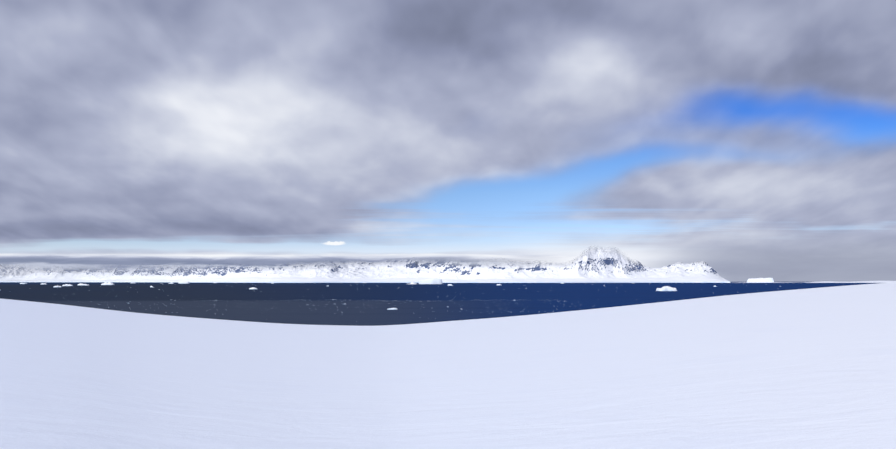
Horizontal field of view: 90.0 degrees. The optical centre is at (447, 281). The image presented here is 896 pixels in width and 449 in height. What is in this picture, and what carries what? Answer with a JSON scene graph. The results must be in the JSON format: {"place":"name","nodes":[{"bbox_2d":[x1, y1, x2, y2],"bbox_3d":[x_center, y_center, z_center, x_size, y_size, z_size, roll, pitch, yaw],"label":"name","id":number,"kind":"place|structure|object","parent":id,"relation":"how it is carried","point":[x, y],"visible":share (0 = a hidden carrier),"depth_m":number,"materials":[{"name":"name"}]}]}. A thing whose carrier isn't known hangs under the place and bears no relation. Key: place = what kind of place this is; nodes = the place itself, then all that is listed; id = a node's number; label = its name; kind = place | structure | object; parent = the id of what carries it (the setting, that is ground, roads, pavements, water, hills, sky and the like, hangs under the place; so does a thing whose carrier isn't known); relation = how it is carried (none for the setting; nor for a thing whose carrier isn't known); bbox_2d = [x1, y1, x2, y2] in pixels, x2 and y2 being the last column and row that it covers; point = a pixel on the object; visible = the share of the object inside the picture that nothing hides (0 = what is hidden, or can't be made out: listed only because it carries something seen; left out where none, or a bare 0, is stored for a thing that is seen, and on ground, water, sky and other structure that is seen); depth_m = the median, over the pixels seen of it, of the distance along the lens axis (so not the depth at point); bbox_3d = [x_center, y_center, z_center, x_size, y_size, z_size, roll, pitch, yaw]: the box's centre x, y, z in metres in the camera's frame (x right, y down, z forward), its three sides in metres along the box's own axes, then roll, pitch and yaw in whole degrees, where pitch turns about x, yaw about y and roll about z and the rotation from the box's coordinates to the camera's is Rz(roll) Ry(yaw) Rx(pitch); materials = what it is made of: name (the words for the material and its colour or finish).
{"place":"outdoors","nodes":[
{"label":"outdoors","id":0,"kind":"place"},
{"bbox_2d":[0,246,729,282],"bbox_3d":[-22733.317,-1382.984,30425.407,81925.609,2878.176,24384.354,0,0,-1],"label":"mountains","id":1,"kind":"structure","parent":0,"point":[595,265],"depth_m":23069.12,"materials":[{"name":"white snow"}]},
{"bbox_2d":[82,283,780,321],"bbox_3d":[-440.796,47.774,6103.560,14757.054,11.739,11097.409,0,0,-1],"label":"brash ice","id":2,"kind":"structure","parent":0,"point":[368,305],"depth_m":1128.30,"materials":[{"name":"white ice"}]},
{"bbox_2d":[0,282,875,325],"bbox_3d":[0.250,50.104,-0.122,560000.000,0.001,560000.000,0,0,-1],"label":"sea","id":3,"kind":"structure","parent":0,"point":[287,302],"depth_m":1416.42,"materials":[{"name":"liquid"}]},
{"bbox_2d":[419,279,442,283],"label":"tabular iceberg","id":4,"kind":"object","parent":3,"relation":"on","point":[431,281],"visible":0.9,"depth_m":8933.00,"materials":[{"name":"white ice"}]},
{"bbox_2d":[656,286,676,290],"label":"iceberg","id":5,"kind":"object","parent":3,"relation":"on","point":[666,288],"visible":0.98,"depth_m":2374.22,"materials":[{"name":"white ice"}]},
{"bbox_2d":[747,278,773,281],"bbox_3d":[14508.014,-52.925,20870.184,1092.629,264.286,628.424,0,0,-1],"label":"iceberg","id":6,"kind":"object","parent":3,"relation":"on","point":[760,280],"visible":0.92,"depth_m":20626.71,"materials":[{"name":"white ice"}]},
{"bbox_2d":[738,281,895,282],"bbox_3d":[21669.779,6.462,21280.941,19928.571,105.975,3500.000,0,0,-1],"label":"shelf","id":7,"kind":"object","parent":3,"relation":"on","point":[828,282],"depth_m":20023.29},
{"bbox_2d":[0,282,895,448],"bbox_3d":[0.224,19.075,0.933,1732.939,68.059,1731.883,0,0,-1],"label":"snow ground","id":8,"kind":"structure","parent":0,"point":[811,368],"depth_m":9.77,"materials":[{"name":"white snow"}]},
{"bbox_2d":[0,0,895,281],"label":"sky","id":9,"kind":"structure","parent":0,"point":[746,139],"materials":[{"name":"grey"}]}
]}

